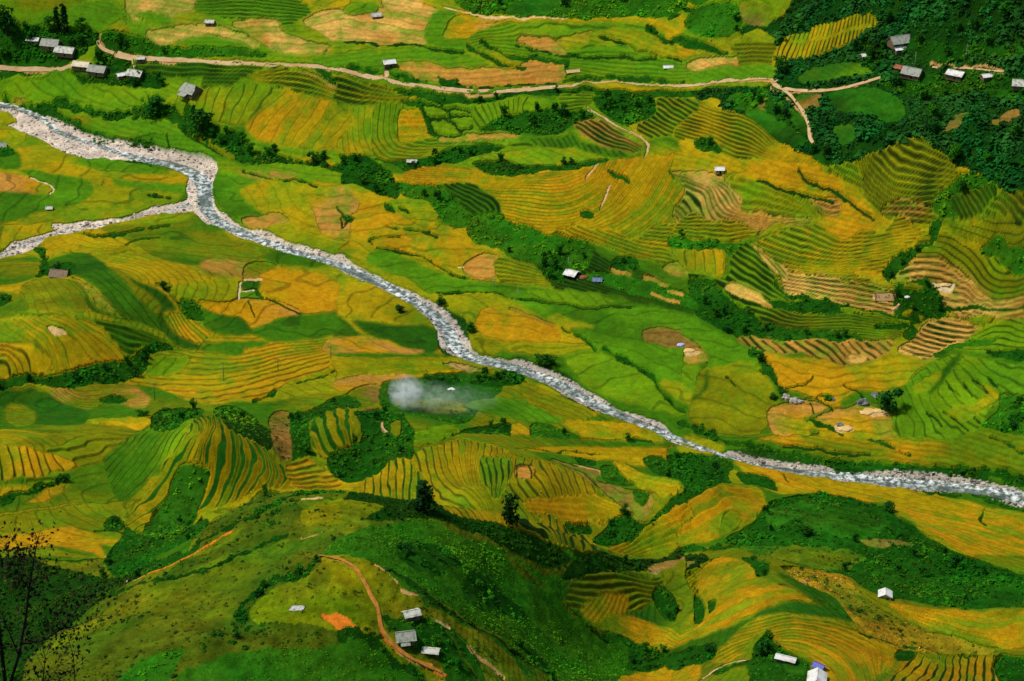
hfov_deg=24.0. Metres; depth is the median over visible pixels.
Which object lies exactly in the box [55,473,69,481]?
bush
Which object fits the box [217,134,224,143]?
tree
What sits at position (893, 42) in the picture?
house
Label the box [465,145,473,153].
tree
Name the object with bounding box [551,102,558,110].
tree
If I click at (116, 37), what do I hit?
tree
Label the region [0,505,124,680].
sapling
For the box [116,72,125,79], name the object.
shed
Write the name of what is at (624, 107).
tree
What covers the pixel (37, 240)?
stream
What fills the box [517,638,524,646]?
tree
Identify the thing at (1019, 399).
tree
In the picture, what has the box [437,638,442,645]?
tree
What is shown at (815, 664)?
shelter
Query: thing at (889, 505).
bush
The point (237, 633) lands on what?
tree
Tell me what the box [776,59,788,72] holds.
tree
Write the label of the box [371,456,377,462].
tree
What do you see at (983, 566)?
tree
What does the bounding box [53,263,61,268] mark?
tree
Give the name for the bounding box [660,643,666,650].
tree
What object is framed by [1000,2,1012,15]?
tree
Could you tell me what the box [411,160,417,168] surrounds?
tree
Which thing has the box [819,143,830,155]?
tree
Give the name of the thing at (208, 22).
hut
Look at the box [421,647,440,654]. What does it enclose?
shed
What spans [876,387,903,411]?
tree
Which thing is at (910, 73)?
house
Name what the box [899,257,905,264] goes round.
tree
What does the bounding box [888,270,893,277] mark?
tree
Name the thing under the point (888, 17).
tree
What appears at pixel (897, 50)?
shed
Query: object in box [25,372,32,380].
tree
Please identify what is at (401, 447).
tree
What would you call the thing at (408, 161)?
hut
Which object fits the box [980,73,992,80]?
shed
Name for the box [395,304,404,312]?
bush
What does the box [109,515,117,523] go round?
bush
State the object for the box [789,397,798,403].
boulder
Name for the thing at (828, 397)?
bush
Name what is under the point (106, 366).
tree
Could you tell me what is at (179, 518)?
tree
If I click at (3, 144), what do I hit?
hut
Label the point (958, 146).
tree
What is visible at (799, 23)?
tree
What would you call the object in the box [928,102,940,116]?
tree
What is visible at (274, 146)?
tree
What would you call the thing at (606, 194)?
path
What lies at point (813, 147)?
tree
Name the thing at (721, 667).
path
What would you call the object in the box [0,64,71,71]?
road
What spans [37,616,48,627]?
tree
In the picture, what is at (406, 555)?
tree
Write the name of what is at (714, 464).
tree
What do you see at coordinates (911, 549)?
tree
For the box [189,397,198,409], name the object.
tree
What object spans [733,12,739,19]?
tree
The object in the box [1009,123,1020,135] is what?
tree
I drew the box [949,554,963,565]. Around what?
tree
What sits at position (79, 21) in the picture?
tree
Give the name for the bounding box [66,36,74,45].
tree
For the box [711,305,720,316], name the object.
tree
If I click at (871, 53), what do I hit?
tree
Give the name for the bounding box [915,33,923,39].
tree
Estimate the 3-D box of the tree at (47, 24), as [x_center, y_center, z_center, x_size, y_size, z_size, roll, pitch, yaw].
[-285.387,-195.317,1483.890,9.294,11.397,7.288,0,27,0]
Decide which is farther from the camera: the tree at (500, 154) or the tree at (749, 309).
the tree at (500, 154)
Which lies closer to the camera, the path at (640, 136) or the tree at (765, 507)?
the tree at (765, 507)
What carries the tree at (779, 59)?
on the ground
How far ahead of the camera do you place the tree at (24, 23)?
1485.18 m
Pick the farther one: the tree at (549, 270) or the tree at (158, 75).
the tree at (158, 75)
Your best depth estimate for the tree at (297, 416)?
1067.25 m
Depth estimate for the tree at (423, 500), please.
835.75 m
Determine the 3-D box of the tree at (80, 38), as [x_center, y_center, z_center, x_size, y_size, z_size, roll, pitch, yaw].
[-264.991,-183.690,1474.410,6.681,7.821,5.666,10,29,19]
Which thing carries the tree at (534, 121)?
on the ground
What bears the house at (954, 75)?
on the ground
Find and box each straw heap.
[684,348,694,351]
[837,426,852,431]
[859,410,873,414]
[873,409,883,412]
[940,283,951,286]
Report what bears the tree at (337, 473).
on the ground
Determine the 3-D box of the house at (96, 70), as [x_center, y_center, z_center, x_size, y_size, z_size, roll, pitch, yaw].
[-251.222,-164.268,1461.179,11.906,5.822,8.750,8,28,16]
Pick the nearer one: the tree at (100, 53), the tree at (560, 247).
the tree at (560, 247)
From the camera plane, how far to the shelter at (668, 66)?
1401.39 m
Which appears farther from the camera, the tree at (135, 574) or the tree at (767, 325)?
the tree at (767, 325)
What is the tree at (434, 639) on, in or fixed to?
on the ground
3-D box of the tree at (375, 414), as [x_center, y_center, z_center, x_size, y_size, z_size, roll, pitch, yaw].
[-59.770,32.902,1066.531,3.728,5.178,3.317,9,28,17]
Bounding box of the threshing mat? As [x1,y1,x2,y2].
[874,292,895,301]
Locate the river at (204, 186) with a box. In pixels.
[0,102,1023,504]
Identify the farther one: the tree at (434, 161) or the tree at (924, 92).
the tree at (434, 161)
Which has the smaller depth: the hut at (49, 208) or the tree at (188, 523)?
the tree at (188, 523)
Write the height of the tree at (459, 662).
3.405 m
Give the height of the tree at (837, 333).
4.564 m
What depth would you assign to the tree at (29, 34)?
1479.68 m
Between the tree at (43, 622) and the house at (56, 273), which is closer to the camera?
the tree at (43, 622)
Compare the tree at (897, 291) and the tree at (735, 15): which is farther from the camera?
the tree at (735, 15)
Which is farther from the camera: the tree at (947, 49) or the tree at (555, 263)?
the tree at (947, 49)
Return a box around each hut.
[0,142,6,148]
[45,206,52,210]
[204,19,214,26]
[370,12,381,18]
[381,59,396,66]
[406,159,416,164]
[562,269,579,279]
[714,166,724,175]
[878,587,892,599]
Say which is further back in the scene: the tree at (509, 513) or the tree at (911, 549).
the tree at (911, 549)
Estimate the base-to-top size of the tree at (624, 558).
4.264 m
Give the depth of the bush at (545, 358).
1170.51 m
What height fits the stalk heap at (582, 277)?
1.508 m
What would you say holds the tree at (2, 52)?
on the ground
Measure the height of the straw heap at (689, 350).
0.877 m
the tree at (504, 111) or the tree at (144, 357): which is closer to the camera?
the tree at (144, 357)
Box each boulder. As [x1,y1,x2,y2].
[782,393,789,400]
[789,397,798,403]
[857,398,869,405]
[870,392,878,397]
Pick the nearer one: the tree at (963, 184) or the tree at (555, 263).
the tree at (963, 184)
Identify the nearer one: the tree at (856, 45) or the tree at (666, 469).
the tree at (666, 469)
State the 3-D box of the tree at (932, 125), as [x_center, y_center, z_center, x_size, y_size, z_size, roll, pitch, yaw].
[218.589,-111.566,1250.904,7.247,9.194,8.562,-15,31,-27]
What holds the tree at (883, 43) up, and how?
on the ground
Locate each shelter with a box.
[592,277,602,281]
[663,65,673,69]
[811,661,827,669]
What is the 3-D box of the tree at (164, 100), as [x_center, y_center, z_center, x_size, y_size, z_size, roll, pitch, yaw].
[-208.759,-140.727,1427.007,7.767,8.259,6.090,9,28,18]
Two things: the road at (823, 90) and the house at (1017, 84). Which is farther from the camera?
the road at (823, 90)
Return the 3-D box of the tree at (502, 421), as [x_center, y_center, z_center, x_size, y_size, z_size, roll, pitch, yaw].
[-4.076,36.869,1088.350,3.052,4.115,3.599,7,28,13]
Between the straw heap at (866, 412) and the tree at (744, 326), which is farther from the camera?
the tree at (744, 326)
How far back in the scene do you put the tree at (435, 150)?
1359.60 m
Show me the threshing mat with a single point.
(882, 297)
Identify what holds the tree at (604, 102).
on the ground
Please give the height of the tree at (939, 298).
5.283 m
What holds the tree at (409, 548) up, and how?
on the ground
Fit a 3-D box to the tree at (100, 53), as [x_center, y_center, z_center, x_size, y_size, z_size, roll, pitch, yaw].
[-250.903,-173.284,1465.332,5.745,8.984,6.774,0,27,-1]
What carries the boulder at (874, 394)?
on the ground
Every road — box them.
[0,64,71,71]
[115,51,779,92]
[772,76,880,91]
[932,66,1004,71]
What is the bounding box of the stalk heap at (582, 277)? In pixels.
[577,275,588,279]
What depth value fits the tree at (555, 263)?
1250.64 m
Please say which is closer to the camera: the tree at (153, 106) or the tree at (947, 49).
the tree at (947, 49)
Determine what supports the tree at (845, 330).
on the ground
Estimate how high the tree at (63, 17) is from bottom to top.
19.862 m
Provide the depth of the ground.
1092.64 m
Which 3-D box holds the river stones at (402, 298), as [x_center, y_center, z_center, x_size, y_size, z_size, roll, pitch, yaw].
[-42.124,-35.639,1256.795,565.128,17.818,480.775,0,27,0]
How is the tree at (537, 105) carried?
on the ground
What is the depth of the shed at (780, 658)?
822.73 m
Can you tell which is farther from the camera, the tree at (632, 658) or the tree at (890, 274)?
the tree at (890, 274)
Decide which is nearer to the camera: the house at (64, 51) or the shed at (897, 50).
the shed at (897, 50)
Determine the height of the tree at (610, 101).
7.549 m
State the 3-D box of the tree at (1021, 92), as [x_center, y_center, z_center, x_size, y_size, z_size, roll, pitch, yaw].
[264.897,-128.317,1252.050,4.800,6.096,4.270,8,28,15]
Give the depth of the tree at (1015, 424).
1098.47 m
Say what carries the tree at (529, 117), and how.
on the ground
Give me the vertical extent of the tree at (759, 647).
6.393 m
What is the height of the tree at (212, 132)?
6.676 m
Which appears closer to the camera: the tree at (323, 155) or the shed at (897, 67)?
the shed at (897, 67)
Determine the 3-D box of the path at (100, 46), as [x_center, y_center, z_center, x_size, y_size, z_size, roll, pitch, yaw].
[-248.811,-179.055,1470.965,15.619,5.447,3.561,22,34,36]
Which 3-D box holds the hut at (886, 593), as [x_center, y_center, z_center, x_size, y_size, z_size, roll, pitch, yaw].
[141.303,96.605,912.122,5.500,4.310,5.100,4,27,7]
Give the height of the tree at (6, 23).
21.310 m
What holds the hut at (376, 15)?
on the ground
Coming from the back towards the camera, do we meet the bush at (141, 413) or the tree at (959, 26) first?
the tree at (959, 26)
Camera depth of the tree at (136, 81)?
1446.53 m
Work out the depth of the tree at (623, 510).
1005.78 m
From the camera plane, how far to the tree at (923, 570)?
944.01 m
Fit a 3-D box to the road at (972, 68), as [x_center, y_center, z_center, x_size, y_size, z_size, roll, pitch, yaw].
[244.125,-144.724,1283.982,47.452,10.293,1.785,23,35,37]
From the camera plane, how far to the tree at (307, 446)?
1032.58 m
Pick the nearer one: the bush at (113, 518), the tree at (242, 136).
the bush at (113, 518)
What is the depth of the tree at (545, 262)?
1252.42 m
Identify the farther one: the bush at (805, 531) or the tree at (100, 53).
the tree at (100, 53)
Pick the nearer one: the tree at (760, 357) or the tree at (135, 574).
the tree at (135, 574)
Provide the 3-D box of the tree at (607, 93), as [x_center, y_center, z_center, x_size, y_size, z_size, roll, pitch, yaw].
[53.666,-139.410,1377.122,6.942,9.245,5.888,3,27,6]
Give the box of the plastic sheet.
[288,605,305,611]
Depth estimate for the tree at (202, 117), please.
1400.98 m
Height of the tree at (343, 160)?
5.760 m
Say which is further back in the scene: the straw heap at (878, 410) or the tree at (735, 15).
the tree at (735, 15)
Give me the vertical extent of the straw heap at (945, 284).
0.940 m
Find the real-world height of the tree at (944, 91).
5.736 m
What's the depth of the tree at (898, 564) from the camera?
946.13 m
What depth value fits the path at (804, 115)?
1315.18 m
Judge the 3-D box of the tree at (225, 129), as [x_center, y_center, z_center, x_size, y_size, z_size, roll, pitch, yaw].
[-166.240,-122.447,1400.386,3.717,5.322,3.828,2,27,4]
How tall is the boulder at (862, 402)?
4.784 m
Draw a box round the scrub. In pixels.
[0,0,1023,680]
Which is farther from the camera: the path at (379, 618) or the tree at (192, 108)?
the tree at (192, 108)
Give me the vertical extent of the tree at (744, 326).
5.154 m
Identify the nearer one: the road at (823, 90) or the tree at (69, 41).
the road at (823, 90)
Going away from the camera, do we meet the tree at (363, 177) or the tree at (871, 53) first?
the tree at (871, 53)
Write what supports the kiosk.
on the ground
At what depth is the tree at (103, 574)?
882.18 m
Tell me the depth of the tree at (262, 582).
776.46 m
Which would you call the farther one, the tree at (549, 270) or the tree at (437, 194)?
the tree at (437, 194)
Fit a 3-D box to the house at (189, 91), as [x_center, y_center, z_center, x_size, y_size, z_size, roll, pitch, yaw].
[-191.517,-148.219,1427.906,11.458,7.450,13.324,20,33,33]
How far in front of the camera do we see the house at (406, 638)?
754.20 m
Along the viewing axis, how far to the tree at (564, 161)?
1326.14 m
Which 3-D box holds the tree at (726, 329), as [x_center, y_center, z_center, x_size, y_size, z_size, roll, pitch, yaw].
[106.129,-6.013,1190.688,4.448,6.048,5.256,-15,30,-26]
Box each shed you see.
[25,37,39,44]
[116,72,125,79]
[401,608,421,621]
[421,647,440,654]
[565,69,579,74]
[774,653,797,664]
[893,46,905,54]
[893,64,902,72]
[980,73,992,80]
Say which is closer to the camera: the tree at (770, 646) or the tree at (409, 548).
the tree at (409, 548)
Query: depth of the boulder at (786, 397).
1134.13 m
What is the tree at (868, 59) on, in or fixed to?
on the ground
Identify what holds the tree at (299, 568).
on the ground
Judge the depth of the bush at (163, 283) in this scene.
1208.83 m
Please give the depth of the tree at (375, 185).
1333.71 m
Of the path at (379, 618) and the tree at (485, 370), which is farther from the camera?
the tree at (485, 370)
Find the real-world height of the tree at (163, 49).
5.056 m
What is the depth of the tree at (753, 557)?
925.81 m
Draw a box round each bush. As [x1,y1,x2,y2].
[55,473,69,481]
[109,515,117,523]
[135,410,149,416]
[159,280,166,288]
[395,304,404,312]
[435,294,445,305]
[464,321,476,332]
[534,352,556,364]
[704,643,714,652]
[769,392,778,400]
[799,523,813,534]
[823,394,831,400]
[882,501,895,511]
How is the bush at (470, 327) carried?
on the ground
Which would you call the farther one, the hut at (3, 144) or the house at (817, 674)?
the hut at (3, 144)
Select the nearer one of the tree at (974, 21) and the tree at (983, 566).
the tree at (983, 566)
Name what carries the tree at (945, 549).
on the ground
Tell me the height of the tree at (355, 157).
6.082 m
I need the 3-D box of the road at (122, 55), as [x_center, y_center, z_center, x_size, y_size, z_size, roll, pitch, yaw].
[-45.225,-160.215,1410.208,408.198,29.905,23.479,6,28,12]
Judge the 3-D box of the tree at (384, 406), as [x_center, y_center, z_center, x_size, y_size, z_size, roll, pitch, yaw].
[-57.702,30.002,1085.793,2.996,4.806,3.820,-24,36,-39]
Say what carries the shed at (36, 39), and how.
on the ground
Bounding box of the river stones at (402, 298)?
[0,108,1023,507]
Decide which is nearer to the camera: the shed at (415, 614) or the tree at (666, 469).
the shed at (415, 614)
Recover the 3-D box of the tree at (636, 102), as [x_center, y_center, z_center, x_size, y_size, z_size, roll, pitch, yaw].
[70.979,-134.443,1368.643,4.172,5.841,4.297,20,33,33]
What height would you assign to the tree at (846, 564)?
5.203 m
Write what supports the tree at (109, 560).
on the ground
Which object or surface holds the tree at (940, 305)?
on the ground
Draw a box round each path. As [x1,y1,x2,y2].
[96,40,113,53]
[318,554,441,672]
[587,109,649,154]
[601,185,610,205]
[702,660,746,678]
[775,84,813,142]
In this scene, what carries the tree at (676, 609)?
on the ground
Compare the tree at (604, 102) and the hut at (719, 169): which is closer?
the hut at (719, 169)
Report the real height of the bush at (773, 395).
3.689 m
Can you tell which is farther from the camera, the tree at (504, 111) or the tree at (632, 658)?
the tree at (504, 111)
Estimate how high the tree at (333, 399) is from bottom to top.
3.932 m
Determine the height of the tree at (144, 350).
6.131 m
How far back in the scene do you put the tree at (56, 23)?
1479.47 m
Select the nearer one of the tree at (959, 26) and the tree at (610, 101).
the tree at (959, 26)
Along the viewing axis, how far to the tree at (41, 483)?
986.11 m
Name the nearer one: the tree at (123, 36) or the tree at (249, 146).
the tree at (249, 146)
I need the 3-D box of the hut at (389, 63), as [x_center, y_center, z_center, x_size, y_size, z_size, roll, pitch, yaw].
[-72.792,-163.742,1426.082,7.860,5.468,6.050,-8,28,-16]
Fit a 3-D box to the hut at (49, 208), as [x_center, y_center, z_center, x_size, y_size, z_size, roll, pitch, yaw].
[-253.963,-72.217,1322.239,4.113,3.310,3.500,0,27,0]
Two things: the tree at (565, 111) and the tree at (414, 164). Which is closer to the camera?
the tree at (414, 164)
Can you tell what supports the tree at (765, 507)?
on the ground
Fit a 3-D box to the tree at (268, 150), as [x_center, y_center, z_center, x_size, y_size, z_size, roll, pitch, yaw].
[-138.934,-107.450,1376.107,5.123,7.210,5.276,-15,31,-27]
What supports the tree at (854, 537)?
on the ground
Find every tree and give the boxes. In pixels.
[0,4,17,35]
[0,46,7,57]
[7,670,17,680]
[22,20,28,28]
[25,30,33,41]
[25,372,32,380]
[37,480,44,486]
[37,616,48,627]
[41,15,54,31]
[52,6,61,31]
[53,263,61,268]
[58,3,69,32]
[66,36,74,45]
[71,371,78,378]
[73,16,85,30]
[74,34,85,45]
[95,49,103,59]
[99,567,106,577]
[102,362,108,369]
[103,553,112,564]
[113,31,122,44]
[118,34,124,44]
[123,355,129,361]
[130,76,140,85]
[130,365,139,376]
[130,568,140,578]
[140,346,147,355]
[140,354,146,361]
[144,95,165,116]
[154,71,160,79]
[158,77,165,84]
[158,97,165,106]
[159,45,165,53]
[176,514,182,521]
[177,407,185,417]
[186,519,191,525]
[187,108,214,131]
[189,103,195,113]
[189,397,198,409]
[208,127,215,137]
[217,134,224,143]
[222,125,228,133]
[232,628,241,637]
[237,130,246,141]
[245,141,254,153]
[259,578,266,586]
[263,146,272,155]
[271,143,277,150]
[295,410,300,418]
[295,563,303,573]
[301,441,310,451]
[307,151,320,162]
[319,149,327,158]
[330,397,336,404]
[334,469,341,476]
[340,155,345,163]
[351,153,357,160]
[357,172,368,181]
[371,179,379,190]
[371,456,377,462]
[372,410,380,417]
[380,402,386,408]
[397,445,404,451]
[402,542,413,552]
[404,550,409,559]
[409,479,436,514]
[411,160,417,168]
[431,148,439,154]
[431,634,440,642]
[432,155,438,164]
[433,190,440,199]
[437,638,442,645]
[456,660,462,667]
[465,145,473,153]
[475,579,481,585]
[481,366,488,375]
[497,152,504,159]
[499,105,508,116]
[500,417,505,423]
[501,493,519,525]
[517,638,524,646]
[525,113,533,121]
[530,119,537,125]
[534,101,539,108]
[541,256,548,265]
[546,266,554,276]
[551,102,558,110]
[551,259,558,268]
[555,243,564,254]
[556,103,568,114]
[560,156,566,163]
[600,88,611,99]
[601,99,607,108]
[607,95,615,106]
[618,503,628,514]
[621,104,627,112]
[621,554,628,562]
[628,654,636,662]
[634,98,641,106]
[641,641,649,650]
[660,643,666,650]
[663,465,670,474]
[665,610,673,618]
[672,604,679,612]
[701,295,708,303]
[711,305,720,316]
[711,460,720,470]
[721,304,728,314]
[721,322,730,332]
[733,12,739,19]
[741,322,748,331]
[745,305,751,313]
[750,89,756,96]
[750,554,757,560]
[754,639,768,655]
[757,352,765,360]
[762,505,768,511]
[763,322,770,329]
[765,629,772,637]
[765,639,774,649]
[772,103,781,113]
[773,55,785,68]
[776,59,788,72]
[781,106,791,116]
[794,18,803,29]
[809,142,817,151]
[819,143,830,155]
[833,329,841,336]
[840,561,850,570]
[842,328,848,335]
[851,35,864,50]
[852,532,858,540]
[863,32,870,37]
[864,56,871,64]
[865,48,874,56]
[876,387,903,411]
[880,40,886,48]
[883,9,892,22]
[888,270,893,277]
[889,71,902,85]
[891,287,900,296]
[893,560,901,571]
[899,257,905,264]
[908,544,917,553]
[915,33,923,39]
[915,83,928,99]
[919,566,929,576]
[924,116,939,131]
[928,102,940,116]
[936,302,942,310]
[937,294,943,301]
[941,87,947,96]
[942,545,947,552]
[943,46,952,55]
[948,144,961,161]
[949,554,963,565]
[953,143,962,157]
[955,21,962,29]
[956,180,967,191]
[970,18,979,30]
[980,564,986,573]
[983,33,993,45]
[983,150,993,163]
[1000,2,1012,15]
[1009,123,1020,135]
[1010,419,1019,427]
[1016,396,1022,403]
[1017,89,1023,96]
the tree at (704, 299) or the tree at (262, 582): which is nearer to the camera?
the tree at (262, 582)
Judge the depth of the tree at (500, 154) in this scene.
1340.74 m
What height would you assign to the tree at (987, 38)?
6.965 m
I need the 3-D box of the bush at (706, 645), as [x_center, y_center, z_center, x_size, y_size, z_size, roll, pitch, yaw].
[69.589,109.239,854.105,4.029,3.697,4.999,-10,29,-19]
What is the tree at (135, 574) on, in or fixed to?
on the ground
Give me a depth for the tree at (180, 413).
1047.84 m
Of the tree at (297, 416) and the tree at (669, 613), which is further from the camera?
the tree at (297, 416)
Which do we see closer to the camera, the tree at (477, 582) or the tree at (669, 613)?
the tree at (477, 582)
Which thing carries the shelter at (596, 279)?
on the ground
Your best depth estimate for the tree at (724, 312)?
1204.12 m
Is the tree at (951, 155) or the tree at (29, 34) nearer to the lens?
the tree at (951, 155)
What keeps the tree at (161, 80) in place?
on the ground
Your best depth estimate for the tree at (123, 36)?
1468.71 m
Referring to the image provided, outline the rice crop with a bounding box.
[0,0,1023,680]
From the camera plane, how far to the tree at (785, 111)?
1318.18 m
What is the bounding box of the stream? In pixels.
[0,204,190,254]
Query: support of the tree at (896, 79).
on the ground
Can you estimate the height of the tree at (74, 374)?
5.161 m
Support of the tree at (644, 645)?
on the ground
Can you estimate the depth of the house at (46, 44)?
1476.13 m
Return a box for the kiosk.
[136,56,144,62]
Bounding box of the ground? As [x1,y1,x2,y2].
[0,0,1023,680]
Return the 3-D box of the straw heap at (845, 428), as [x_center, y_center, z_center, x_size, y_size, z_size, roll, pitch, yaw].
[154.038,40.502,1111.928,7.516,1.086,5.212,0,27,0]
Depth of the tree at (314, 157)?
1365.56 m
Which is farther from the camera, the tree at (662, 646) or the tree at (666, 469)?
the tree at (666, 469)
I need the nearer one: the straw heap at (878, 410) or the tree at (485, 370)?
the straw heap at (878, 410)
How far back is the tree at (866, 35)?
1333.08 m
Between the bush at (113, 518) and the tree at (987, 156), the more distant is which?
the tree at (987, 156)
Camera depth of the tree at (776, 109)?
1324.83 m
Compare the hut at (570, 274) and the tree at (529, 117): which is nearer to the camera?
the hut at (570, 274)
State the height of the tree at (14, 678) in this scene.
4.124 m
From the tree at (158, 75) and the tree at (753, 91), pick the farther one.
the tree at (158, 75)
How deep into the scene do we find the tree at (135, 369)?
1133.71 m
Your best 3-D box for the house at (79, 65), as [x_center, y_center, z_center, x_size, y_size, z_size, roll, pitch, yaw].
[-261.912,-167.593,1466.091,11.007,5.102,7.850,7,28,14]
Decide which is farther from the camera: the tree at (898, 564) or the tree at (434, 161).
the tree at (434, 161)
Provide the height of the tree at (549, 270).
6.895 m
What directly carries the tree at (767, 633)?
on the ground
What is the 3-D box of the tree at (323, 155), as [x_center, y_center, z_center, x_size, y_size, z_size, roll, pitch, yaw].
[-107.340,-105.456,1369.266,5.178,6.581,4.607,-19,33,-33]
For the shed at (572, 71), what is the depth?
1409.76 m
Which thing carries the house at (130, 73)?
on the ground
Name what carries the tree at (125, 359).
on the ground
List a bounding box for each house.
[39,38,60,50]
[48,269,68,277]
[53,46,75,57]
[71,60,90,71]
[86,64,108,76]
[125,69,144,80]
[177,82,202,99]
[394,630,416,648]
[807,667,827,680]
[886,34,909,49]
[900,66,923,80]
[945,69,965,81]
[1012,79,1023,90]
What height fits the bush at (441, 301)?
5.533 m

